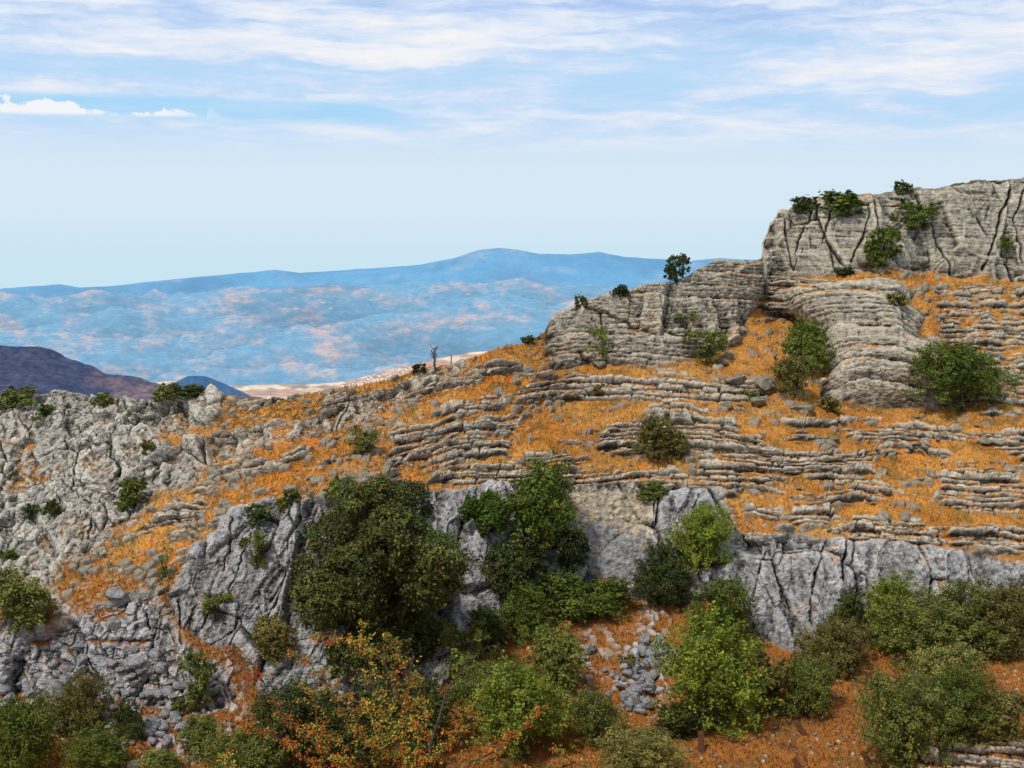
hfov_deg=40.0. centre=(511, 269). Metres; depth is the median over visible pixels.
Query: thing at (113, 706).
stone
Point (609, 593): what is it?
shrub
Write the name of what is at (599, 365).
boulder
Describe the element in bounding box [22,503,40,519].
shrub
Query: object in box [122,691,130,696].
stone
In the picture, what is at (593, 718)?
shrub
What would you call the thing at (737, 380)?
boulder
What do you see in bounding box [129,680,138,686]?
stone
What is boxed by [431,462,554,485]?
rock ledge
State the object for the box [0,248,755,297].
mountain range
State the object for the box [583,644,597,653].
boulder
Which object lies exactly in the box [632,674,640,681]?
stone
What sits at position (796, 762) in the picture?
fence stake
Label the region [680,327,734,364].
shrub
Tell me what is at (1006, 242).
shrub
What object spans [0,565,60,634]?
shrub
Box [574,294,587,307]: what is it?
shrub
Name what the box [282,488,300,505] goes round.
shrub
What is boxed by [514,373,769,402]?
rock ledge
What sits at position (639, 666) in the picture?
stone
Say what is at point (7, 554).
shrub
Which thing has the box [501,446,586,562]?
tree
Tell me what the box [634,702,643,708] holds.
stone
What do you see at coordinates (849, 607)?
shrub
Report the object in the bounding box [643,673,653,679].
stone
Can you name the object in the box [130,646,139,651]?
stone
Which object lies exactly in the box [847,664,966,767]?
shrub
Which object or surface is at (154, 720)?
stone
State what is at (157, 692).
stone
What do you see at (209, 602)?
shrub
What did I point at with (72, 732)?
stone
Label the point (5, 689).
stone
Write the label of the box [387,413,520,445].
rock ledge
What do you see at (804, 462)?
rock ledge
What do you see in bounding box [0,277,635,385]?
foothills
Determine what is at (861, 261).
boulder
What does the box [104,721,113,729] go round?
stone
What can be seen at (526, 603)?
shrub
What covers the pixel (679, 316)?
shrub
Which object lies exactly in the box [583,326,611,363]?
shrub
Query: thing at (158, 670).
stone
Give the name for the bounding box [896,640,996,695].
shrub
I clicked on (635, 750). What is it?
shrub
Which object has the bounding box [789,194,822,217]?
shrub
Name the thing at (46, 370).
dark hill
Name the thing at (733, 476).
rock ledge
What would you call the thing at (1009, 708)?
shrub
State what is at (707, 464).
rock ledge
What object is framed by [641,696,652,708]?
stone
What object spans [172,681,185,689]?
stone
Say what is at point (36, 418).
shrub
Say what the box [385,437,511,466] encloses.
rock ledge
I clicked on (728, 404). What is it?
boulder
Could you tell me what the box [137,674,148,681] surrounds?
stone
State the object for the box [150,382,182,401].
shrub
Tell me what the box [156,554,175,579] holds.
shrub
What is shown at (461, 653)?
shrub
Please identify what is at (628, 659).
shrub
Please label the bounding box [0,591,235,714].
rock cliff
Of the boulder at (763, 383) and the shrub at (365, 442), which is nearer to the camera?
the shrub at (365, 442)
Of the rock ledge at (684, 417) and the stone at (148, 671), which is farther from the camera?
the rock ledge at (684, 417)
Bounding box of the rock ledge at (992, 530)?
[947,522,1023,554]
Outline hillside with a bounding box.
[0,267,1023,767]
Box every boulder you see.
[35,634,44,639]
[42,679,65,700]
[105,586,125,599]
[121,720,157,739]
[124,656,132,671]
[431,643,450,656]
[434,659,455,679]
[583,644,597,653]
[593,361,605,368]
[715,358,727,364]
[720,401,732,408]
[724,375,746,384]
[750,397,765,404]
[755,374,775,391]
[789,403,813,411]
[829,437,839,441]
[856,256,871,267]
[879,488,891,495]
[979,437,991,444]
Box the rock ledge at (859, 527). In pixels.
[849,514,947,547]
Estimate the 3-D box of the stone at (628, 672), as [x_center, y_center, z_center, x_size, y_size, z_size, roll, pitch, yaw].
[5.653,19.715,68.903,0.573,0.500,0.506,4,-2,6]
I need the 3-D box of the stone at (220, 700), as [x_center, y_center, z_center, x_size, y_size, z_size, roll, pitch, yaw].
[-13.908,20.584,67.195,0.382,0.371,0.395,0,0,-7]
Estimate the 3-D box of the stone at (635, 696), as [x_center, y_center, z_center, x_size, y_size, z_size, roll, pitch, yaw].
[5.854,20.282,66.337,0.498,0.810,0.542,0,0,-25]
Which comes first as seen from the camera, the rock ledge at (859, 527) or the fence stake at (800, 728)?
the fence stake at (800, 728)
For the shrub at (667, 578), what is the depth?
75.26 m
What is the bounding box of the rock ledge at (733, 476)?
[563,465,741,489]
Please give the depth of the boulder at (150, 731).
64.17 m
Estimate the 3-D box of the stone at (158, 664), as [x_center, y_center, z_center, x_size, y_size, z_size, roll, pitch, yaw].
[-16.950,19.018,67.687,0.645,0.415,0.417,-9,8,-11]
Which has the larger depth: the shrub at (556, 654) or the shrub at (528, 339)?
the shrub at (528, 339)
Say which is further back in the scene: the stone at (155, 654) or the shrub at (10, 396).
the shrub at (10, 396)
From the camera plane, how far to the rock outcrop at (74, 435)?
79.18 m
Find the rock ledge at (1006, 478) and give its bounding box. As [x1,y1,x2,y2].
[933,466,1023,513]
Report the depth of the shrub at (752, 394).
86.43 m
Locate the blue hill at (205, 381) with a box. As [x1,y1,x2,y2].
[166,376,251,396]
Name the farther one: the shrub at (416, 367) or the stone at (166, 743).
the shrub at (416, 367)
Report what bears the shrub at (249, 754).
on the hillside
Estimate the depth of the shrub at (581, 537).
74.76 m
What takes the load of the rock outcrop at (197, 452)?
on the hillside
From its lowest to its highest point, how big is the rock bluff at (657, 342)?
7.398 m
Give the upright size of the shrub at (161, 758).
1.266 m
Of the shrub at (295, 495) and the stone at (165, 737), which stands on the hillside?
the stone at (165, 737)
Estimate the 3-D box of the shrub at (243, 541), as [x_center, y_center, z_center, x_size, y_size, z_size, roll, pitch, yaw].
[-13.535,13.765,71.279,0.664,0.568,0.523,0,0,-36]
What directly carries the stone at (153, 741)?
on the hillside
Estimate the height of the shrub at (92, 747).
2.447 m
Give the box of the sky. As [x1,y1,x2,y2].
[0,0,1023,288]
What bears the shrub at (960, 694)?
on the hillside
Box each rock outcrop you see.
[0,383,229,586]
[174,359,468,489]
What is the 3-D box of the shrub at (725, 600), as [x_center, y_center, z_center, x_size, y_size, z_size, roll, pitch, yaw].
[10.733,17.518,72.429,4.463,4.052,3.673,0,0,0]
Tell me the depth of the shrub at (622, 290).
91.06 m
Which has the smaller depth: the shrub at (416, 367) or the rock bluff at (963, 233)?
the shrub at (416, 367)
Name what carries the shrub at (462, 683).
on the hillside
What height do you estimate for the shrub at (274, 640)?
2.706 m
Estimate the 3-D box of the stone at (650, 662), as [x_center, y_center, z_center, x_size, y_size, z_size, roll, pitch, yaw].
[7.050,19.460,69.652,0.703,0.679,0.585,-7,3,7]
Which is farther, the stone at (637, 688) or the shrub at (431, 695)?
the stone at (637, 688)
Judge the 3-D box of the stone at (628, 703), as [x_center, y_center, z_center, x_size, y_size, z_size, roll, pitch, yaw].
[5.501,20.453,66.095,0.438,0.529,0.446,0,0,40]
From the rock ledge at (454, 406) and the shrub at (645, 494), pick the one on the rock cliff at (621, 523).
the shrub at (645, 494)
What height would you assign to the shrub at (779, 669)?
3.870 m
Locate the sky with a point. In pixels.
(141, 140)
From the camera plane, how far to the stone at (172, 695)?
66.50 m
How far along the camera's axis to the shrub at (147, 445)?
78.92 m
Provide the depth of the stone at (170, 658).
67.95 m
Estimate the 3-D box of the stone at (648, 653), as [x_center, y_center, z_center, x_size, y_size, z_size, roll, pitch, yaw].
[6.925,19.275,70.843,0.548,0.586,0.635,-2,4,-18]
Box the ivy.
[460,488,513,537]
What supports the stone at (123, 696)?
on the hillside
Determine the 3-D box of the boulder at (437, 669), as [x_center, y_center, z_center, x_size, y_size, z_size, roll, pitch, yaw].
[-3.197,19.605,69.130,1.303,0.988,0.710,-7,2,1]
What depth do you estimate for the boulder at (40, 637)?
68.93 m
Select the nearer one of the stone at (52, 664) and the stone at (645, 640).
the stone at (52, 664)
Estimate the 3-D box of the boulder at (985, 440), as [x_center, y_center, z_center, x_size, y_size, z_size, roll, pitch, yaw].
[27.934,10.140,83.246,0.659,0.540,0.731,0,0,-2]
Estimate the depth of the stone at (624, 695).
66.36 m
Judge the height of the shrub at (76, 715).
3.629 m
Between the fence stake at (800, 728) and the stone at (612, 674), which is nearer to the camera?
the fence stake at (800, 728)
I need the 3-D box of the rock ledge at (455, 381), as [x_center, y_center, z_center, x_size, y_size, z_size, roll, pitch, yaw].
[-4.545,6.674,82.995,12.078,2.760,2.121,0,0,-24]
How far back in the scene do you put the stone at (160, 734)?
63.99 m
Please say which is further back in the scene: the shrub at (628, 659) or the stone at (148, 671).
the shrub at (628, 659)
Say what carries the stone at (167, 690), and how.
on the stone
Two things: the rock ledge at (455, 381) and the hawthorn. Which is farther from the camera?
the rock ledge at (455, 381)
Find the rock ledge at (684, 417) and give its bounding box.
[597,410,737,458]
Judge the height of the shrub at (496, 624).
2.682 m
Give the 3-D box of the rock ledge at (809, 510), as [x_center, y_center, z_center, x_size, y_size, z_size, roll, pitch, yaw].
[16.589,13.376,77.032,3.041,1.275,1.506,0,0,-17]
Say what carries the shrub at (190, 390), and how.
on the rock outcrop at (74, 435)
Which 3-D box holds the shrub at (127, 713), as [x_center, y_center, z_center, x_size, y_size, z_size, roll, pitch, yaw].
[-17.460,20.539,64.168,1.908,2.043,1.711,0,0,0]
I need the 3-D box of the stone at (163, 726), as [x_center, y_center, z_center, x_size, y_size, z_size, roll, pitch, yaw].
[-15.986,21.059,64.635,0.397,0.419,0.480,0,0,37]
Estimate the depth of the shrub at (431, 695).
61.93 m
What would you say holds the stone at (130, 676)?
on the hillside
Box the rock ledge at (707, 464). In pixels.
[696,453,904,494]
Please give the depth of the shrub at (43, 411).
82.73 m
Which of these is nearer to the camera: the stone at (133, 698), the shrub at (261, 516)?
the stone at (133, 698)
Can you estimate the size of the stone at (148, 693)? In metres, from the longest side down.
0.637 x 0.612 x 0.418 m
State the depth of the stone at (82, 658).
68.15 m
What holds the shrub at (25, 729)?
on the hillside
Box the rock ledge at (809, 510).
[789,501,841,527]
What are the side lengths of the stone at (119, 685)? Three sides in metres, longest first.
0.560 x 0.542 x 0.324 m
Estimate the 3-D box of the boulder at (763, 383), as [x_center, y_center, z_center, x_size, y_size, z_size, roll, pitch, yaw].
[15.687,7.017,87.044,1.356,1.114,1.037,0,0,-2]
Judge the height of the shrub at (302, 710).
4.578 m
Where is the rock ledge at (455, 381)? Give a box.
[331,358,522,408]
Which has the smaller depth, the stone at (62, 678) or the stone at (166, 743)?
the stone at (166, 743)
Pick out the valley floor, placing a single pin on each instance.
(269, 391)
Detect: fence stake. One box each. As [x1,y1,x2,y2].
[697,730,704,751]
[790,757,802,767]
[793,721,807,735]
[860,751,874,767]
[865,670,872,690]
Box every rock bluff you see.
[543,258,770,370]
[758,177,1023,282]
[766,276,960,408]
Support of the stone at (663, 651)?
on the hillside
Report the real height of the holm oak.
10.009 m
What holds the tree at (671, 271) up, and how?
on the rock bluff at (657, 342)
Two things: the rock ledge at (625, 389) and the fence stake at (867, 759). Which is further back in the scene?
the rock ledge at (625, 389)
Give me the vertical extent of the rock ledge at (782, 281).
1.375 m
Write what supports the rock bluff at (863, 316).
on the hillside
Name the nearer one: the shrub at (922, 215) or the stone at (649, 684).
the stone at (649, 684)
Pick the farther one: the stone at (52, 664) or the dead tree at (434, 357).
the dead tree at (434, 357)
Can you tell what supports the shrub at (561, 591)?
on the hillside
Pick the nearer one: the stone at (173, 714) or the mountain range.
the stone at (173, 714)
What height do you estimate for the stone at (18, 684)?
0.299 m
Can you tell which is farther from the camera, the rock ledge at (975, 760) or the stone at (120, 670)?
the stone at (120, 670)
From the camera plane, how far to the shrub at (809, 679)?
65.84 m
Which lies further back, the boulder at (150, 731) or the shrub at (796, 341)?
the shrub at (796, 341)
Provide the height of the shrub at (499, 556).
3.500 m
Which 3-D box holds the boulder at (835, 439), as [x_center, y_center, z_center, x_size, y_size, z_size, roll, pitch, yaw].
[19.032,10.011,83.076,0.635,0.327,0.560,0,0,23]
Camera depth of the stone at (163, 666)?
67.48 m
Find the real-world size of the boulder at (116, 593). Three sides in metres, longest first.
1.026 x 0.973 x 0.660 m
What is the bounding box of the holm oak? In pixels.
[284,473,474,681]
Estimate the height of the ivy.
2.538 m
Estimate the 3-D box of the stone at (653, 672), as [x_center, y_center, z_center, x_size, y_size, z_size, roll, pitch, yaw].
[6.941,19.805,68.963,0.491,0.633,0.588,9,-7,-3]
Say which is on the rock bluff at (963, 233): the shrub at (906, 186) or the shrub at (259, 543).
the shrub at (906, 186)
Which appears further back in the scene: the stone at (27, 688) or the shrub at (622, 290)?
the shrub at (622, 290)
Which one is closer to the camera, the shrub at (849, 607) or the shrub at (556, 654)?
the shrub at (556, 654)
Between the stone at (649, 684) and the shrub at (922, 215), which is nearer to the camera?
the stone at (649, 684)
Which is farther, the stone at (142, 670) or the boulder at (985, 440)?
the boulder at (985, 440)
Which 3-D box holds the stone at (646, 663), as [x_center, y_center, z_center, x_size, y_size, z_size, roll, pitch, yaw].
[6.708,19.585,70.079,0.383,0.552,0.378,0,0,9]
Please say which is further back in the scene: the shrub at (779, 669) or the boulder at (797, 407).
the boulder at (797, 407)
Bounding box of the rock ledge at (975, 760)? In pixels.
[919,732,1023,767]
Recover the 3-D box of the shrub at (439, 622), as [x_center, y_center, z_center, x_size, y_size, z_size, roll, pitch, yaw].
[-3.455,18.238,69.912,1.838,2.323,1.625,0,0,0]
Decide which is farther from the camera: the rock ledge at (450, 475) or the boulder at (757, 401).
the boulder at (757, 401)
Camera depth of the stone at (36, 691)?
67.75 m
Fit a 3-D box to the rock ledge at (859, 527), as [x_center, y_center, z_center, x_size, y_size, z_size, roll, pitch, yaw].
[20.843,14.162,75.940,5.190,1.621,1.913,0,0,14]
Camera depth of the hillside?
78.25 m
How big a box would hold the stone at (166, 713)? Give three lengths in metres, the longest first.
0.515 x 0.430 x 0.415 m
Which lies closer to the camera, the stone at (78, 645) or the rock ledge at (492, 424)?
the stone at (78, 645)
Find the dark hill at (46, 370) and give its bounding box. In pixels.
[0,345,260,401]
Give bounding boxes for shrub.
[0,385,42,410]
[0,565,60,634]
[0,685,65,767]
[1,548,19,559]
[9,470,18,482]
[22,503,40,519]
[29,416,44,427]
[36,403,56,416]
[40,498,62,516]
[42,662,115,740]
[53,719,139,767]
[89,392,115,407]
[109,698,149,743]
[112,475,148,511]
[131,748,187,767]
[139,439,155,454]
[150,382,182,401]
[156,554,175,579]
[168,384,205,400]
[171,645,217,714]
[171,712,223,760]
[196,718,294,767]
[197,590,235,621]
[236,671,368,767]
[237,536,252,546]
[241,503,276,527]
[246,611,302,665]
[249,529,270,569]
[273,497,289,510]
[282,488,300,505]
[322,475,356,499]
[325,666,469,767]
[343,423,379,455]
[412,362,425,373]
[425,613,459,656]
[434,616,506,698]
[449,649,532,736]
[462,655,585,765]
[467,600,509,651]
[470,541,536,604]
[493,535,553,597]
[495,579,555,647]
[520,335,535,344]
[520,621,592,696]
[527,567,600,626]
[544,527,595,587]
[562,684,630,748]
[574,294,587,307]
[576,576,635,619]
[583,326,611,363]
[587,720,691,767]
[590,384,605,395]
[609,284,632,296]
[615,653,640,669]
[622,414,690,462]
[626,537,704,609]
[635,480,666,502]
[644,599,781,741]
[651,699,708,740]
[659,500,742,579]
[667,312,698,327]
[678,574,762,646]
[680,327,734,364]
[735,637,797,719]
[744,390,759,397]
[762,650,843,720]
[767,353,818,397]
[781,316,839,376]
[787,608,876,681]
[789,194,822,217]
[811,189,868,216]
[818,394,841,414]
[825,584,872,642]
[834,267,856,275]
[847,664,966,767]
[856,562,930,654]
[863,224,904,269]
[870,591,989,667]
[884,196,941,240]
[886,291,908,305]
[891,179,914,193]
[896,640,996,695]
[899,337,1023,414]
[916,574,1023,665]
[923,659,1007,751]
[969,683,1023,745]
[970,571,1023,664]
[996,234,1016,267]
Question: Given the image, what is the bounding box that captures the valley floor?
[155,351,487,399]
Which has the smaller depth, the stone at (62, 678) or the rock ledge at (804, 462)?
the stone at (62, 678)
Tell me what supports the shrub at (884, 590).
on the hillside
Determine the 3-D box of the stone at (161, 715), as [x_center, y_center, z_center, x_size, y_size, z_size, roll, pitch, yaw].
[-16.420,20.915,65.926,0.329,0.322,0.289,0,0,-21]
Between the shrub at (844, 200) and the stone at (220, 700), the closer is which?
the stone at (220, 700)
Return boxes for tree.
[430,345,437,368]
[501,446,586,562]
[663,253,691,282]
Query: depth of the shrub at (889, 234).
96.04 m
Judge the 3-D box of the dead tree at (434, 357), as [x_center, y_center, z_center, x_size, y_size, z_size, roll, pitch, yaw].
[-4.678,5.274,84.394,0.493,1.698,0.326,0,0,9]
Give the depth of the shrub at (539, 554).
73.87 m
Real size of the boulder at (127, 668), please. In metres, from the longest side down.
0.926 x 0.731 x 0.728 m
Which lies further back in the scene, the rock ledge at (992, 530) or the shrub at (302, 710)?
the rock ledge at (992, 530)
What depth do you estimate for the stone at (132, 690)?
66.80 m
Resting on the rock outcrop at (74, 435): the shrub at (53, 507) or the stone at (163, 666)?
the shrub at (53, 507)
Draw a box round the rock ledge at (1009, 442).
[990,434,1023,461]
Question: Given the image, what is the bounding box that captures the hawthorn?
[202,618,576,767]
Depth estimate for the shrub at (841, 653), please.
69.78 m
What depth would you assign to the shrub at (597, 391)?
87.13 m
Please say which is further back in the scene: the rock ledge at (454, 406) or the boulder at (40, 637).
the rock ledge at (454, 406)
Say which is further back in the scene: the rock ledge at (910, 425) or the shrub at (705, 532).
the rock ledge at (910, 425)
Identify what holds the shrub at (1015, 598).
on the hillside
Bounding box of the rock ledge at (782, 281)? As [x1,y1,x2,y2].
[769,273,833,292]
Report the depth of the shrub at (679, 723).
63.68 m
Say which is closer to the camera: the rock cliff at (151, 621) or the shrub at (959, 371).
the rock cliff at (151, 621)
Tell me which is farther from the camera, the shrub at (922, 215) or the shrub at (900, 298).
the shrub at (922, 215)
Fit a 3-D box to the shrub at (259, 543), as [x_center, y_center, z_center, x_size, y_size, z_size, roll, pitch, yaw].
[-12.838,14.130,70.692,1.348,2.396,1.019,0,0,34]
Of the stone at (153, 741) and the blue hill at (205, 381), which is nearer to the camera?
the stone at (153, 741)
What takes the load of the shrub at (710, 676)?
on the hillside
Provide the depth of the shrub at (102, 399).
83.96 m
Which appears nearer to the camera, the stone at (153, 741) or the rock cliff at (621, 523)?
the stone at (153, 741)
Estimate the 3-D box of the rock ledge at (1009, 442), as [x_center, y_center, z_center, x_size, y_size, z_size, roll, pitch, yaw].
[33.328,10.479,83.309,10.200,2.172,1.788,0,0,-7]
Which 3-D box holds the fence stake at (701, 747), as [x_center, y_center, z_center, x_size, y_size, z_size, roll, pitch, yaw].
[8.476,21.189,63.023,0.313,1.099,0.175,0,0,0]
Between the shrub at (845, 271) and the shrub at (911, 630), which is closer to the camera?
the shrub at (911, 630)
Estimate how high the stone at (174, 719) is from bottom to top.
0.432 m
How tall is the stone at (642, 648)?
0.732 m
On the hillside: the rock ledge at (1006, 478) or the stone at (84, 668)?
the rock ledge at (1006, 478)
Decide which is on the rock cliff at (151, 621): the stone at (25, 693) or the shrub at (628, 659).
the stone at (25, 693)
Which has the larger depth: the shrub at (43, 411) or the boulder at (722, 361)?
the boulder at (722, 361)
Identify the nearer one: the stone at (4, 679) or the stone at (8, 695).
the stone at (8, 695)
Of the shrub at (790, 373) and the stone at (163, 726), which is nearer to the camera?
the stone at (163, 726)
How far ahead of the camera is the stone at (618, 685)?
67.55 m
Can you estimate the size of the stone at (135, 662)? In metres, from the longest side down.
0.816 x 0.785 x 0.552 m
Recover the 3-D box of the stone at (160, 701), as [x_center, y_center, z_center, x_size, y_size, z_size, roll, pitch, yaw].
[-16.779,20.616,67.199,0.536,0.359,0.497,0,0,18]
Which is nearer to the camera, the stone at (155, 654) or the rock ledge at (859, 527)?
the stone at (155, 654)
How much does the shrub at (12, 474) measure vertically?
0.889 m
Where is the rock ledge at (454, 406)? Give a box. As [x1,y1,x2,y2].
[440,386,510,413]
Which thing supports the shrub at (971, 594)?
on the hillside
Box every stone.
[0,675,10,683]
[0,685,10,694]
[2,693,14,700]
[15,682,21,687]
[21,690,34,697]
[22,686,30,691]
[30,687,41,696]
[47,659,58,669]
[58,675,69,683]
[70,728,77,735]
[72,643,84,648]
[77,653,88,665]
[77,664,88,672]
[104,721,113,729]
[106,616,120,630]
[108,660,117,666]
[108,704,117,710]
[114,683,123,687]
[115,666,127,673]
[121,689,127,699]
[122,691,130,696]
[125,673,135,679]
[125,695,135,701]
[127,657,145,668]
[127,759,137,767]
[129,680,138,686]
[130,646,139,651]
[130,687,135,693]
[135,664,147,674]
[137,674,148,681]
[143,688,153,697]
[144,667,151,675]
[147,737,158,744]
[149,649,161,659]
[149,673,156,679]
[149,716,160,729]
[152,688,163,698]
[153,661,165,669]
[155,667,165,672]
[155,731,164,737]
[156,699,164,704]
[158,713,164,718]
[159,663,166,670]
[160,723,168,731]
[162,686,175,695]
[162,710,169,718]
[162,738,170,749]
[163,734,171,739]
[166,656,175,661]
[168,693,178,698]
[170,711,180,719]
[171,716,181,724]
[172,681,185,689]
[176,724,184,730]
[217,697,224,704]
[609,672,615,677]
[615,682,622,688]
[620,690,631,703]
[621,668,632,677]
[624,700,633,709]
[630,684,642,693]
[631,692,639,704]
[632,659,643,674]
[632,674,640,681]
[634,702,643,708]
[635,708,645,714]
[637,643,648,657]
[639,633,649,645]
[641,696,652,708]
[643,658,649,667]
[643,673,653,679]
[643,680,654,689]
[644,646,654,657]
[644,688,654,693]
[647,655,660,668]
[650,668,658,679]
[659,645,667,655]
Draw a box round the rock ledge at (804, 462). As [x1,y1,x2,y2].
[766,449,874,474]
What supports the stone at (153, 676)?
on the stone
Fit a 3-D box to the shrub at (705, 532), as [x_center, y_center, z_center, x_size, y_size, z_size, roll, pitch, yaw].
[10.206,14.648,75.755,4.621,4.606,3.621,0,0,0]
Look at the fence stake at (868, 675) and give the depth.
68.09 m
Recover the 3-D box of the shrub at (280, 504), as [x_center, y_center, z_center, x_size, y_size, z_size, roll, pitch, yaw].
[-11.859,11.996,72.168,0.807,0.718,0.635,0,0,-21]
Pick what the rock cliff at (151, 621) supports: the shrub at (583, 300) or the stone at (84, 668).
the stone at (84, 668)
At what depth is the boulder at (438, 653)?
69.51 m
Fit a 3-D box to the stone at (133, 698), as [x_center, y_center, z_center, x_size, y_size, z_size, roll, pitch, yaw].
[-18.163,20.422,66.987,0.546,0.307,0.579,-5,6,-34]
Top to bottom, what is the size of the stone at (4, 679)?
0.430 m
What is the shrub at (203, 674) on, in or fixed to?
on the hillside
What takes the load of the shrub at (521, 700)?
on the hillside
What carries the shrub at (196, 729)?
on the hillside
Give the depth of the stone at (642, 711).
65.72 m
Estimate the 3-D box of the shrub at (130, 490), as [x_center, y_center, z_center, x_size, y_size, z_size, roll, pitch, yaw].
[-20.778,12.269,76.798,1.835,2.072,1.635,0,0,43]
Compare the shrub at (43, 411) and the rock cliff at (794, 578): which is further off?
the shrub at (43, 411)
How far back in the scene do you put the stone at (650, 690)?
67.25 m
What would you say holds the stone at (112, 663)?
on the rock cliff at (151, 621)
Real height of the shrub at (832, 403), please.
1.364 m
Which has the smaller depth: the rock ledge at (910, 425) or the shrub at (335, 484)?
the shrub at (335, 484)
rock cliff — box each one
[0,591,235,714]
[169,480,490,705]
[485,479,743,628]
[732,519,1023,654]
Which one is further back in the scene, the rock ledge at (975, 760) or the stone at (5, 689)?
the stone at (5, 689)
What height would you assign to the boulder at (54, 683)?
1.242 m
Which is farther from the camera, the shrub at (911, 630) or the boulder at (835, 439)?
the boulder at (835, 439)
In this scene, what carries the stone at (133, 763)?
on the hillside
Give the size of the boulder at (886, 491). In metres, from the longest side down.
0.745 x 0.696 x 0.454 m
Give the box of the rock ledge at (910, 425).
[842,420,966,441]
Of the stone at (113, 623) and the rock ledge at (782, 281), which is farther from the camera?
the rock ledge at (782, 281)
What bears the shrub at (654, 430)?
on the rock ledge at (684, 417)
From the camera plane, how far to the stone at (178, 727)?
64.73 m
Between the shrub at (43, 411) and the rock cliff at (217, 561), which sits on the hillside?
the rock cliff at (217, 561)

